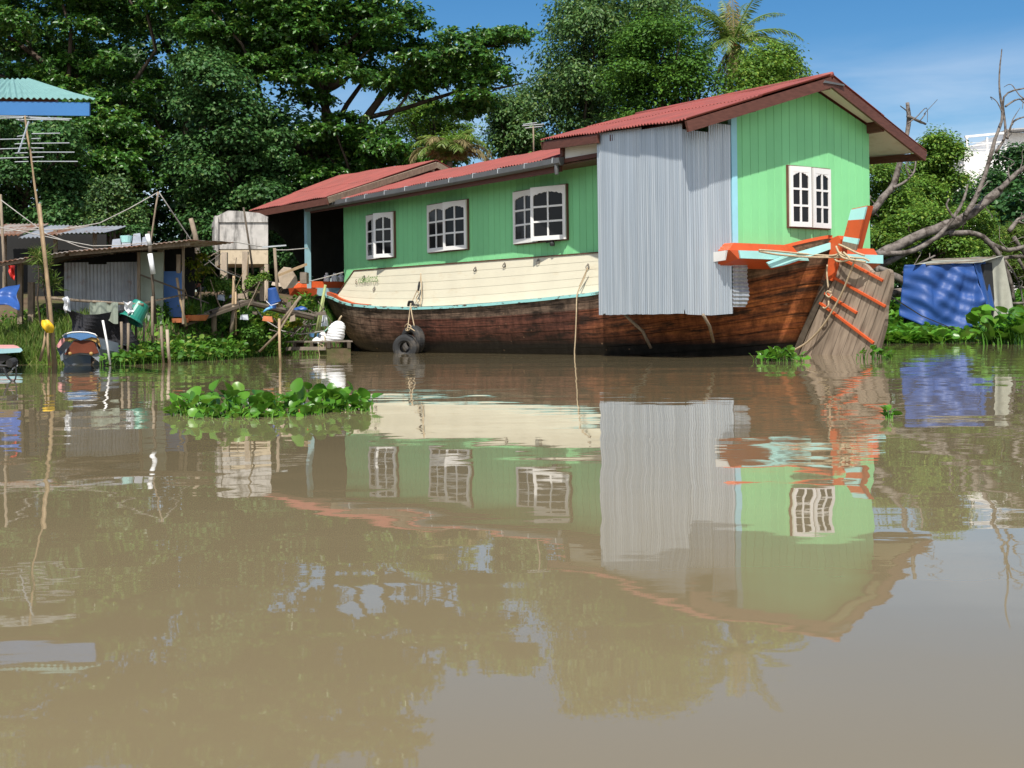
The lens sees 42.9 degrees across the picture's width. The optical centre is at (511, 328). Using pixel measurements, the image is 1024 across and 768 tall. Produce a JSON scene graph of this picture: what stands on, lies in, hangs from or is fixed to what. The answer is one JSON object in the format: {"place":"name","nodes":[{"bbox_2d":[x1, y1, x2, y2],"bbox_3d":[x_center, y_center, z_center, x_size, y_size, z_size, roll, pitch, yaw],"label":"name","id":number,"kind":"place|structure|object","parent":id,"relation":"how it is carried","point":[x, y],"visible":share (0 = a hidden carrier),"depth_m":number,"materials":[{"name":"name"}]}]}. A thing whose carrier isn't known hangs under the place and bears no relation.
{"place":"outdoors","nodes":[
{"label":"outdoors","id":0,"kind":"place"},
{"bbox_2d":[0,358,17,380],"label":"boat motor","id":1,"kind":"object","parent":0,"point":[12,363],"visible":0.99,"depth_m":15.59,"materials":[{"name":"metal"}]},
{"bbox_2d":[51,297,143,305],"bbox_3d":[-7.757,-0.512,24.300,1.772,0.194,0.060,-1,0,0],"label":"wooden plank","id":2,"kind":"object","parent":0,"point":[88,301],"visible":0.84,"depth_m":24.28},
{"bbox_2d":[62,296,70,312],"bbox_3d":[-8.254,-0.449,24.149,0.126,0.309,0.135,-1,0,0],"label":"rag","id":3,"kind":"object","parent":2,"relation":"hanging from","point":[66,300],"visible":1,"depth_m":24.14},
{"bbox_2d":[90,302,117,323],"bbox_3d":[-7.590,-0.292,24.250,0.538,0.410,0.106,-1,0,0],"label":"cloth","id":4,"kind":"object","parent":2,"relation":"hanging from","point":[101,307],"visible":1,"depth_m":24.24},
{"bbox_2d":[145,231,156,323],"bbox_3d":[-7.127,-1.011,25.740,0.202,1.838,0.180,-1,0,0],"label":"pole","id":5,"kind":"object","parent":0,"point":[150,256],"visible":1,"depth_m":25.68,"materials":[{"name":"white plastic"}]},
{"bbox_2d":[221,252,227,278],"bbox_3d":[-6.806,-1.426,30.865,0.140,0.768,0.130,-1,0,0],"label":"concrete post","id":6,"kind":"object","parent":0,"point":[224,261],"visible":0.64,"depth_m":30.80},
{"bbox_2d":[242,251,248,305],"bbox_3d":[-6.150,-1.160,30.065,0.143,1.248,0.130,-1,0,0],"label":"concrete post","id":7,"kind":"object","parent":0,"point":[245,256],"visible":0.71,"depth_m":30.00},
{"bbox_2d":[243,207,253,273],"bbox_3d":[-6.312,-2.110,31.199,0.262,1.605,0.047,-1,0,0],"label":"pole","id":8,"kind":"object","parent":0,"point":[251,261],"visible":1,"depth_m":31.18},
{"bbox_2d":[300,272,308,283],"bbox_3d":[-5.383,-1.317,33.800,0.170,0.288,0.400,-1,0,0],"label":"crate","id":9,"kind":"object","parent":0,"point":[304,277],"visible":1,"depth_m":33.60,"materials":[{"name":"grey wood"}]},
{"bbox_2d":[0,288,1014,362],"bbox_3d":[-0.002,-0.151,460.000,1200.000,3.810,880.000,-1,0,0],"label":"ground","id":10,"kind":"structure","parent":0,"point":[59,304],"depth_m":30.30,"materials":[{"name":"soil"}]},
{"bbox_2d":[0,284,19,310],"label":"tarpaulin","id":11,"kind":"object","parent":10,"relation":"on","point":[8,295],"visible":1,"depth_m":26.18,"materials":[{"name":"blue plastic"}]},
{"bbox_2d":[0,304,64,324],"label":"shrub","id":12,"kind":"object","parent":10,"relation":"on","point":[42,311],"visible":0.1,"depth_m":28.70,"materials":[{"name":"green plant"}]},
{"bbox_2d":[0,306,89,363],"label":"grass","id":13,"kind":"structure","parent":10,"relation":"on","point":[27,337],"depth_m":25.73,"materials":[{"name":"plant"}]},
{"bbox_2d":[21,242,69,330],"bbox_3d":[-9.317,-0.739,26.054,0.846,2.019,1.050,-1,0,0],"label":"weed","id":14,"kind":"object","parent":10,"relation":"on","point":[54,280],"visible":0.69,"depth_m":26.09,"materials":[{"name":"green plant"}]},
{"bbox_2d":[0,116,103,233],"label":"creeper tree","id":15,"kind":"object","parent":10,"relation":"on","point":[49,178],"visible":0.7,"depth_m":37.64,"materials":[{"name":"green plant"}]},
{"bbox_2d":[0,223,126,296],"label":"tin shelter","id":16,"kind":"object","parent":10,"relation":"on","point":[17,244],"visible":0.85,"depth_m":32.40,"materials":[{"name":"metal"}]},
{"bbox_2d":[0,0,187,216],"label":"almond tree","id":17,"kind":"object","parent":10,"relation":"on","point":[65,67],"visible":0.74,"depth_m":44.44,"materials":[{"name":"green plant"}]},
{"bbox_2d":[47,115,172,247],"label":"leafy tree","id":18,"kind":"object","parent":10,"relation":"on","point":[112,137],"visible":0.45,"depth_m":40.11,"materials":[{"name":"green plant"}]},
{"bbox_2d":[0,239,232,323],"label":"tin shack","id":19,"kind":"structure","parent":10,"relation":"on","point":[121,274],"depth_m":27.29,"materials":[{"name":"metal"}]},
{"bbox_2d":[0,194,6,286],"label":"pole","id":20,"kind":"object","parent":19,"relation":"attached to","point":[2,243],"visible":0.77,"depth_m":27.48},
{"bbox_2d":[1,200,113,253],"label":"cord","id":21,"kind":"object","parent":19,"relation":"attached to","point":[46,233],"visible":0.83,"depth_m":26.99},
{"bbox_2d":[0,227,146,245],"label":"cord","id":22,"kind":"object","parent":19,"relation":"attached to","point":[75,242],"visible":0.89,"depth_m":26.49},
{"bbox_2d":[120,235,132,242],"bbox_3d":[-7.991,-1.857,27.000,0.260,0.140,0.260,-1,0,0],"label":"tub","id":23,"kind":"object","parent":19,"relation":"on","point":[126,238],"visible":1,"depth_m":26.91,"materials":[{"name":"teal paint"}]},
{"bbox_2d":[112,233,146,247],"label":"tin scraps","id":24,"kind":"object","parent":19,"relation":"on","point":[136,237],"visible":0.43,"depth_m":27.60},
{"bbox_2d":[151,191,158,241],"bbox_3d":[-7.995,-2.095,28.999,0.310,1.919,0.039,-1,0,0],"label":"pole","id":25,"kind":"object","parent":19,"relation":"attached to","point":[154,215],"visible":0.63,"depth_m":28.98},
{"bbox_2d":[0,193,156,230],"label":"cord","id":26,"kind":"object","parent":25,"relation":"attached to","point":[85,225],"visible":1,"depth_m":28.99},
{"bbox_2d":[159,192,239,277],"bbox_3d":[-7.239,-2.126,30.054,0.222,1.867,2.447,-1,0,35],"label":"cord","id":27,"kind":"object","parent":25,"relation":"attached to","point":[189,237],"visible":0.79,"depth_m":29.76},
{"bbox_2d":[164,271,181,316],"bbox_3d":[-7.130,-0.728,27.420,0.411,0.968,0.040,-1,0,0],"label":"door","id":28,"kind":"structure","parent":19,"relation":"in","point":[170,277],"depth_m":27.40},
{"bbox_2d":[176,278,186,326],"bbox_3d":[-6.849,-0.554,26.999,0.235,1.019,0.055,-1,0,0],"label":"stake","id":29,"kind":"object","parent":19,"relation":"attached to","point":[180,298],"visible":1,"depth_m":26.98,"materials":[{"name":"brown wood"}]},
{"bbox_2d":[79,164,153,247],"bbox_3d":[-10.180,-2.502,33.489,1.837,3.539,1.304,-1,0,0],"label":"bushy tree","id":30,"kind":"object","parent":10,"relation":"on","point":[109,191],"visible":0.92,"depth_m":33.40,"materials":[{"name":"green plant"}]},
{"bbox_2d":[148,300,171,322],"bbox_3d":[-7.437,-0.260,27.361,0.766,0.864,0.827,-1,0,0],"label":"shrub","id":31,"kind":"object","parent":10,"relation":"on","point":[166,308],"visible":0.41,"depth_m":27.13,"materials":[{"name":"green plant"}]},
{"bbox_2d":[119,222,218,254],"bbox_3d":[-8.335,-1.642,31.884,2.503,1.932,1.025,-1,0,5],"label":"shrub","id":32,"kind":"object","parent":10,"relation":"on","point":[142,229],"visible":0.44,"depth_m":31.66,"materials":[{"name":"green plant"}]},
{"bbox_2d":[74,0,271,239],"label":"leafy tree","id":33,"kind":"object","parent":10,"relation":"on","point":[131,51],"visible":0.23,"depth_m":51.44,"materials":[{"name":"green plant"}]},
{"bbox_2d":[189,218,201,271],"bbox_3d":[-7.522,-1.977,30.996,0.331,1.324,0.147,-1,0,0],"label":"wooden post","id":34,"kind":"object","parent":10,"relation":"on","point":[193,229],"visible":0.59,"depth_m":30.95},
{"bbox_2d":[181,250,215,302],"bbox_3d":[-7.321,-1.121,29.610,1.119,1.333,0.790,-1,0,0],"label":"vine","id":35,"kind":"object","parent":10,"relation":"on","point":[204,269],"visible":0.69,"depth_m":29.53,"materials":[{"name":"green plant"}]},
{"bbox_2d":[107,144,313,291],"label":"woodland","id":36,"kind":"object","parent":10,"relation":"on","point":[160,215],"visible":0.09,"depth_m":49.52,"materials":[{"name":"green plant"}]},
{"bbox_2d":[151,38,307,280],"bbox_3d":[-8.742,-5.110,40.866,5.405,8.236,5.606,-1,0,0],"label":"creeper tree","id":37,"kind":"object","parent":10,"relation":"on","point":[253,161],"visible":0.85,"depth_m":39.94,"materials":[{"name":"green plant"}]},
{"bbox_2d":[198,314,262,338],"bbox_3d":[-6.121,-0.044,28.362,1.540,0.560,1.094,-1,0,0],"label":"shrub","id":38,"kind":"object","parent":10,"relation":"on","point":[247,328],"visible":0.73,"depth_m":28.31,"materials":[{"name":"green plant"}]},
{"bbox_2d":[201,267,271,310],"bbox_3d":[-6.397,-0.831,29.773,1.956,1.129,1.195,-1,0,0],"label":"shrub","id":39,"kind":"object","parent":10,"relation":"on","point":[220,284],"visible":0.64,"depth_m":29.55,"materials":[{"name":"green plant"}]},
{"bbox_2d":[0,12,475,279],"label":"woodland","id":40,"kind":"object","parent":10,"relation":"on","point":[169,128],"visible":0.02,"depth_m":54.83,"materials":[{"name":"green plant"}]},
{"bbox_2d":[211,211,268,300],"bbox_3d":[-7.092,-1.844,33.953,1.363,2.294,2.389,-1,0,-14],"label":"water tank","id":41,"kind":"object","parent":10,"relation":"on","point":[228,226],"depth_m":33.00,"materials":[{"name":"paint"}]},
{"bbox_2d":[179,296,316,351],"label":"plank walkway","id":42,"kind":"structure","parent":10,"relation":"on","point":[232,308],"depth_m":28.08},
{"bbox_2d":[177,300,207,313],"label":"strap leaf plant","id":43,"kind":"object","parent":42,"relation":"on","point":[189,309],"visible":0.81,"depth_m":27.50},
{"bbox_2d":[185,315,208,320],"bbox_3d":[-6.639,-0.228,27.400,0.540,0.120,0.532,-1,0,0],"label":"tub","id":44,"kind":"object","parent":42,"relation":"on","point":[197,317],"visible":0.94,"depth_m":27.20,"materials":[{"name":"plastic"}]},
{"bbox_2d":[252,308,304,328],"bbox_3d":[-5.469,-0.215,30.439,1.528,0.569,0.779,-1,0,18],"label":"shrub","id":45,"kind":"object","parent":10,"relation":"on","point":[292,324],"visible":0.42,"depth_m":30.32,"materials":[{"name":"green plant"}]},
{"bbox_2d":[268,234,316,293],"bbox_3d":[-6.338,-2.090,39.499,2.855,2.320,1.539,-1,0,0],"label":"shrub","id":46,"kind":"object","parent":10,"relation":"on","point":[286,258],"visible":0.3,"depth_m":39.45,"materials":[{"name":"green plant"}]},
{"bbox_2d":[162,0,542,280],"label":"spreading tree","id":47,"kind":"object","parent":10,"relation":"on","point":[289,42],"visible":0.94,"depth_m":41.98,"materials":[{"name":"green plant"}]},
{"bbox_2d":[281,114,470,196],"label":"leafy tree","id":48,"kind":"object","parent":10,"relation":"on","point":[359,147],"visible":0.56,"depth_m":41.79,"materials":[{"name":"green plant"}]},
{"bbox_2d":[375,90,486,148],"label":"feathery tree","id":49,"kind":"object","parent":10,"relation":"on","point":[410,119],"visible":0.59,"depth_m":59.21,"materials":[{"name":"green plant"}]},
{"bbox_2d":[409,129,492,167],"bbox_3d":[-1.815,-2.548,39.375,2.510,7.028,2.201,-1,0,27],"label":"withered palm","id":50,"kind":"object","parent":10,"relation":"on","point":[459,147],"visible":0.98,"depth_m":39.13,"materials":[{"name":"plant"}]},
{"bbox_2d":[477,85,551,157],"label":"leafy tree","id":51,"kind":"object","parent":10,"relation":"on","point":[512,114],"visible":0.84,"depth_m":53.65,"materials":[{"name":"green plant"}]},
{"bbox_2d":[470,0,710,163],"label":"tall tree","id":52,"kind":"object","parent":10,"relation":"on","point":[561,94],"visible":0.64,"depth_m":54.43,"materials":[{"name":"green plant"}]},
{"bbox_2d":[582,4,749,120],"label":"round tree","id":53,"kind":"object","parent":10,"relation":"on","point":[684,74],"visible":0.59,"depth_m":46.36,"materials":[{"name":"green plant"}]},
{"bbox_2d":[682,0,804,92],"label":"coconut palm","id":54,"kind":"object","parent":10,"relation":"on","point":[731,31],"visible":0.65,"depth_m":48.79,"materials":[{"name":"plant"}]},
{"bbox_2d":[711,29,818,95],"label":"vine tree","id":55,"kind":"object","parent":10,"relation":"on","point":[774,65],"visible":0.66,"depth_m":46.23,"materials":[{"name":"green plant"}]},
{"bbox_2d":[869,162,938,259],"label":"bushy tree","id":56,"kind":"object","parent":10,"relation":"on","point":[882,175],"visible":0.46,"depth_m":51.02,"materials":[{"name":"green plant"}]},
{"bbox_2d":[902,123,979,249],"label":"bushy tree","id":57,"kind":"object","parent":10,"relation":"on","point":[939,179],"visible":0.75,"depth_m":54.91,"materials":[{"name":"green plant"}]},
{"bbox_2d":[870,199,1018,275],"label":"thicket","id":58,"kind":"object","parent":10,"relation":"on","point":[889,230],"visible":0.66,"depth_m":47.99,"materials":[{"name":"green plant"}]},
{"bbox_2d":[870,161,1023,290],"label":"woodland","id":59,"kind":"object","parent":10,"relation":"on","point":[1002,203],"visible":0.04,"depth_m":57.95,"materials":[{"name":"green plant"}]},
{"bbox_2d":[930,128,1023,289],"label":"building","id":60,"kind":"structure","parent":10,"relation":"on","point":[977,163],"depth_m":118.19,"materials":[{"name":"white concrete"}]},
{"bbox_2d":[948,142,1023,223],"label":"domed tree","id":61,"kind":"object","parent":10,"relation":"on","point":[1013,154],"visible":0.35,"depth_m":64.20,"materials":[{"name":"green plant"}]},
{"bbox_2d":[967,221,1023,288],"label":"thicket","id":62,"kind":"object","parent":10,"relation":"on","point":[1018,231],"visible":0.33,"depth_m":52.95,"materials":[{"name":"green plant"}]},
{"bbox_2d":[0,341,1023,767],"bbox_3d":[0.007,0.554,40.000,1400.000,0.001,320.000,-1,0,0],"label":"water","id":63,"kind":"structure","parent":0,"point":[572,561],"depth_m":3.06,"materials":[{"name":"liquid"}]},
{"bbox_2d":[0,345,22,363],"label":"skiff","id":64,"kind":"object","parent":63,"relation":"on","point":[8,349],"visible":1,"depth_m":24.25,"materials":[{"name":"blue paint"}]},
{"bbox_2d":[0,115,77,365],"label":"television aerial","id":65,"kind":"object","parent":63,"relation":"in","point":[27,123],"visible":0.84,"depth_m":22.49,"materials":[{"name":"grey metal"}]},
{"bbox_2d":[41,320,53,332],"bbox_3d":[-7.870,-0.040,22.089,0.192,0.220,0.193,-1,0,22],"label":"plastic bag","id":66,"kind":"object","parent":65,"relation":"attached to","point":[47,326],"visible":1,"depth_m":22.04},
{"bbox_2d":[0,78,94,115],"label":"riverside house","id":67,"kind":"structure","parent":63,"relation":"on","point":[25,97],"depth_m":16.06,"materials":[{"name":"blue paint"}]},
{"bbox_2d":[38,203,56,366],"bbox_3d":[-7.948,-0.735,22.298,0.301,2.821,0.075,-1,0,0],"label":"bamboo pole","id":68,"kind":"object","parent":63,"relation":"in","point":[52,335],"visible":0.84,"depth_m":22.27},
{"bbox_2d":[45,319,50,365],"bbox_3d":[-7.974,0.237,22.399,0.085,0.799,0.045,-1,0,0],"label":"stake","id":69,"kind":"object","parent":63,"relation":"in","point":[48,352],"visible":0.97,"depth_m":22.38,"materials":[{"name":"brown wood"}]},
{"bbox_2d":[56,331,123,365],"bbox_3d":[-7.649,0.465,25.433,0.996,0.842,5.135,-1,0,0],"label":"sampan","id":70,"kind":"object","parent":63,"relation":"on","point":[81,347],"visible":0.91,"depth_m":22.99,"materials":[{"name":"white paint"}]},
{"bbox_2d":[67,309,138,350],"bbox_3d":[-7.456,0.079,24.245,1.670,0.906,0.695,-1,0,0],"label":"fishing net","id":71,"kind":"object","parent":70,"relation":"hanging from","point":[91,323],"visible":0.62,"depth_m":24.28,"materials":[{"name":"fabric"}]},
{"bbox_2d":[119,299,148,327],"bbox_3d":[-7.073,-0.285,24.349,0.519,0.539,0.505,-1,0,0],"label":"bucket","id":72,"kind":"object","parent":71,"relation":"on","point":[136,317],"visible":0.95,"depth_m":24.27,"materials":[{"name":"green plastic"}]},
{"bbox_2d":[123,301,133,314],"bbox_3d":[-7.102,-0.382,24.150,0.166,0.267,0.167,-1,0,0],"label":"rag","id":73,"kind":"object","parent":72,"relation":"on","point":[128,308],"visible":1,"depth_m":24.15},
{"bbox_2d":[102,320,110,364],"bbox_3d":[-7.033,0.238,22.599,0.158,0.778,0.038,-1,0,0],"label":"stake","id":74,"kind":"object","parent":63,"relation":"in","point":[106,340],"visible":1,"depth_m":22.59,"materials":[{"name":"white paint"}]},
{"bbox_2d":[160,326,164,362],"bbox_3d":[-6.415,0.295,23.899,0.084,0.682,0.048,-1,0,0],"label":"stake","id":75,"kind":"object","parent":63,"relation":"in","point":[161,340],"visible":0.92,"depth_m":23.88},
{"bbox_2d":[166,330,170,362],"bbox_3d":[-6.304,0.325,23.899,0.093,0.624,0.056,-1,0,0],"label":"stake","id":76,"kind":"object","parent":63,"relation":"in","point":[168,346],"visible":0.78,"depth_m":23.88,"materials":[{"name":"wood"}]},
{"bbox_2d":[99,289,319,365],"bbox_3d":[-6.075,-0.246,29.219,1.542,1.787,13.531,-1,0,7],"label":"hyacinth mat","id":77,"kind":"object","parent":63,"relation":"on","point":[203,348],"visible":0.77,"depth_m":26.75,"materials":[{"name":"green plant"}]},
{"bbox_2d":[151,296,153,342],"bbox_3d":[-6.898,-0.109,24.999,0.058,1.031,0.051,-1,0,0],"label":"stake","id":78,"kind":"object","parent":77,"relation":"on","point":[152,319],"visible":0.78,"depth_m":24.98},
{"bbox_2d":[131,291,355,354],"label":"weeds","id":79,"kind":"object","parent":63,"relation":"on","point":[196,303],"visible":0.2,"depth_m":29.15,"materials":[{"name":"green plant"}]},
{"bbox_2d":[162,377,382,418],"bbox_3d":[-1.564,0.460,8.999,1.618,0.254,1.214,-1,0,-28],"label":"water hyacinth","id":80,"kind":"object","parent":63,"relation":"on","point":[192,402],"visible":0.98,"depth_m":8.88,"materials":[{"name":"green plant"}]},
{"bbox_2d":[278,318,281,362],"bbox_3d":[-4.058,0.334,22.799,0.068,1.030,0.046,-1,0,0],"label":"stake","id":81,"kind":"object","parent":63,"relation":"in","point":[279,338],"visible":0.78,"depth_m":22.78,"materials":[{"name":"brown wood"}]},
{"bbox_2d":[286,340,352,354],"bbox_3d":[-4.398,0.492,30.404,1.602,0.430,1.953,-1,0,0],"label":"pallet raft","id":82,"kind":"object","parent":63,"relation":"on","point":[328,350],"visible":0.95,"depth_m":29.68,"materials":[{"name":"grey wood"}]},
{"bbox_2d":[269,301,333,340],"bbox_3d":[-5.061,-0.194,31.107,1.458,0.987,3.090,-1,0,-11],"label":"driftwood","id":83,"kind":"object","parent":82,"relation":"on","point":[300,327],"visible":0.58,"depth_m":30.19,"materials":[{"name":"brown wood"}]},
{"bbox_2d":[314,285,326,336],"bbox_3d":[-4.506,-0.400,30.598,0.328,1.282,0.062,-1,0,0],"label":"bamboo pole","id":84,"kind":"object","parent":82,"relation":"on","point":[320,309],"visible":0.7,"depth_m":30.57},
{"bbox_2d":[325,315,345,340],"bbox_3d":[-4.076,-0.021,30.070,0.464,0.583,0.377,-1,0,0],"label":"sack","id":85,"kind":"object","parent":82,"relation":"on","point":[336,331],"visible":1,"depth_m":29.94,"materials":[{"name":"plastic"}]},
{"bbox_2d":[393,334,418,353],"bbox_3d":[-2.514,0.447,30.898,0.634,0.634,0.244,-1,0,17],"label":"tyre","id":86,"kind":"object","parent":63,"relation":"in","point":[401,340],"visible":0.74,"depth_m":30.80,"materials":[{"name":"rubber"}]},
{"bbox_2d":[249,72,926,354],"bbox_3d":[0.701,-1.792,31.020,6.939,5.875,19.970,-1,0,-37],"label":"houseboat","id":87,"kind":"object","parent":63,"relation":"on","point":[665,224],"visible":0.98,"depth_m":25.28,"materials":[{"name":"green wood"}]},
{"bbox_2d":[273,248,279,306],"bbox_3d":[-5.172,-1.121,28.598,0.135,1.305,0.068,-1,0,0],"label":"pole","id":88,"kind":"object","parent":87,"relation":"attached to","point":[275,270],"visible":0.92,"depth_m":28.57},
{"bbox_2d":[266,287,280,305],"bbox_3d":[-5.181,-0.700,28.333,0.300,0.408,0.382,-1,0,0],"label":"bucket","id":89,"kind":"object","parent":88,"relation":"hanging from","point":[273,295],"visible":1,"depth_m":28.25,"materials":[{"name":"blue plastic"}]},
{"bbox_2d":[278,267,297,288],"bbox_3d":[-5.715,-1.300,33.230,0.504,0.563,0.060,-1,0,0],"label":"slab","id":90,"kind":"object","parent":87,"relation":"on","point":[288,280],"depth_m":33.20,"materials":[{"name":"wood"}]},
{"bbox_2d":[278,263,306,276],"bbox_3d":[-5.578,-1.488,33.000,0.816,0.359,0.090,-1,0,-30],"label":"plank","id":91,"kind":"object","parent":90,"relation":"on","point":[292,269],"visible":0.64,"depth_m":32.96,"materials":[{"name":"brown wood"}]},
{"bbox_2d":[366,211,395,259],"bbox_3d":[-3.443,-2.372,33.288,0.289,1.179,1.364,-1,0,-37],"label":"window","id":92,"kind":"structure","parent":87,"relation":"in","point":[380,227],"depth_m":33.03,"materials":[{"name":"white paint"}]},
{"bbox_2d":[404,273,421,330],"bbox_3d":[-2.373,-0.642,31.077,0.358,1.409,1.029,-1,0,7],"label":"tyre rope","id":93,"kind":"object","parent":87,"relation":"attached to","point":[408,324],"visible":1,"depth_m":31.38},
{"bbox_2d":[402,325,424,352],"bbox_3d":[-2.377,0.274,31.264,0.233,0.724,0.724,-1,0,-43],"label":"tyre","id":94,"kind":"object","parent":93,"relation":"hanging from","point":[418,333],"visible":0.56,"depth_m":31.08,"materials":[{"name":"rubber"}]},
{"bbox_2d":[427,199,469,253],"bbox_3d":[-1.568,-2.417,30.850,0.188,1.184,1.694,-1,0,-37],"label":"window","id":95,"kind":"structure","parent":87,"relation":"in","point":[447,222],"depth_m":30.66,"materials":[{"name":"white paint"}]},
{"bbox_2d":[513,183,568,244],"bbox_3d":[0.498,-2.442,27.941,0.336,1.184,1.864,-1,0,-37],"label":"window","id":96,"kind":"structure","parent":87,"relation":"in","point":[540,214],"depth_m":27.65,"materials":[{"name":"white paint"}]},
{"bbox_2d":[574,267,587,354],"bbox_3d":[1.386,-0.319,26.423,0.236,1.855,0.272,-1,0,43],"label":"mooring rope","id":97,"kind":"object","parent":87,"relation":"hanging from","point":[583,278],"visible":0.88,"depth_m":26.39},
{"bbox_2d":[786,165,831,229],"bbox_3d":[5.640,-2.479,24.616,1.194,1.174,0.144,-1,0,-37],"label":"window","id":98,"kind":"structure","parent":87,"relation":"in","point":[808,189],"depth_m":24.51,"materials":[{"name":"white paint"}]},
{"bbox_2d":[759,244,869,262],"bbox_3d":[5.353,-1.354,23.526,2.010,0.383,0.755,-1,0,-4],"label":"mooring rope","id":99,"kind":"object","parent":87,"relation":"attached to","point":[839,254],"visible":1,"depth_m":23.51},
{"bbox_2d":[794,261,854,350],"bbox_3d":[5.752,-0.403,24.075,0.116,1.767,1.628,-1,0,-35],"label":"mooring rope","id":100,"kind":"object","parent":87,"relation":"attached to","point":[828,317],"visible":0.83,"depth_m":23.94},
{"bbox_2d":[822,265,831,308],"bbox_3d":[5.801,-0.772,23.967,0.073,0.819,0.229,-1,0,-34],"label":"rope end","id":101,"kind":"object","parent":87,"relation":"attached to","point":[826,295],"visible":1,"depth_m":23.95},
{"bbox_2d":[749,345,810,361],"bbox_3d":[4.171,0.376,20.299,1.115,0.256,0.555,-1,0,33],"label":"water hyacinth","id":102,"kind":"object","parent":63,"relation":"on","point":[773,353],"visible":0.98,"depth_m":20.23,"materials":[{"name":"green plant"}]},
{"bbox_2d":[856,345,895,359],"bbox_3d":[5.795,0.367,20.625,0.560,0.235,0.647,-1,0,-17],"label":"water hyacinth","id":103,"kind":"object","parent":63,"relation":"on","point":[879,351],"visible":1,"depth_m":20.65,"materials":[{"name":"green plant"}]},
{"bbox_2d":[880,404,902,418],"bbox_3d":[2.226,0.488,7.682,0.134,0.079,0.103,-1,0,0],"label":"water hyacinth","id":104,"kind":"object","parent":63,"relation":"on","point":[888,408],"visible":1,"depth_m":7.69,"materials":[{"name":"green plant"}]},
{"bbox_2d":[883,289,1023,343],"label":"hyacinth mat","id":105,"kind":"object","parent":63,"relation":"on","point":[899,331],"visible":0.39,"depth_m":37.89,"materials":[{"name":"plant"}]},
{"bbox_2d":[899,255,1012,329],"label":"tarp shelter","id":106,"kind":"object","parent":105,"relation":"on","point":[950,291],"visible":0.89,"depth_m":40.49,"materials":[{"name":"blue plastic"}]},
{"bbox_2d":[965,304,1023,344],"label":"water hyacinth","id":107,"kind":"object","parent":63,"relation":"on","point":[1003,328],"visible":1,"depth_m":33.65,"materials":[{"name":"green plant"}]},
{"bbox_2d":[6,0,1023,291],"label":"sky","id":108,"kind":"structure","parent":0,"point":[892,54],"materials":[{"name":"blue"}]},
{"bbox_2d":[870,49,1023,305],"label":"fallen tree","id":109,"kind":"object","parent":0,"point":[949,227],"visible":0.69,"depth_m":43.92,"materials":[{"name":"wood"}]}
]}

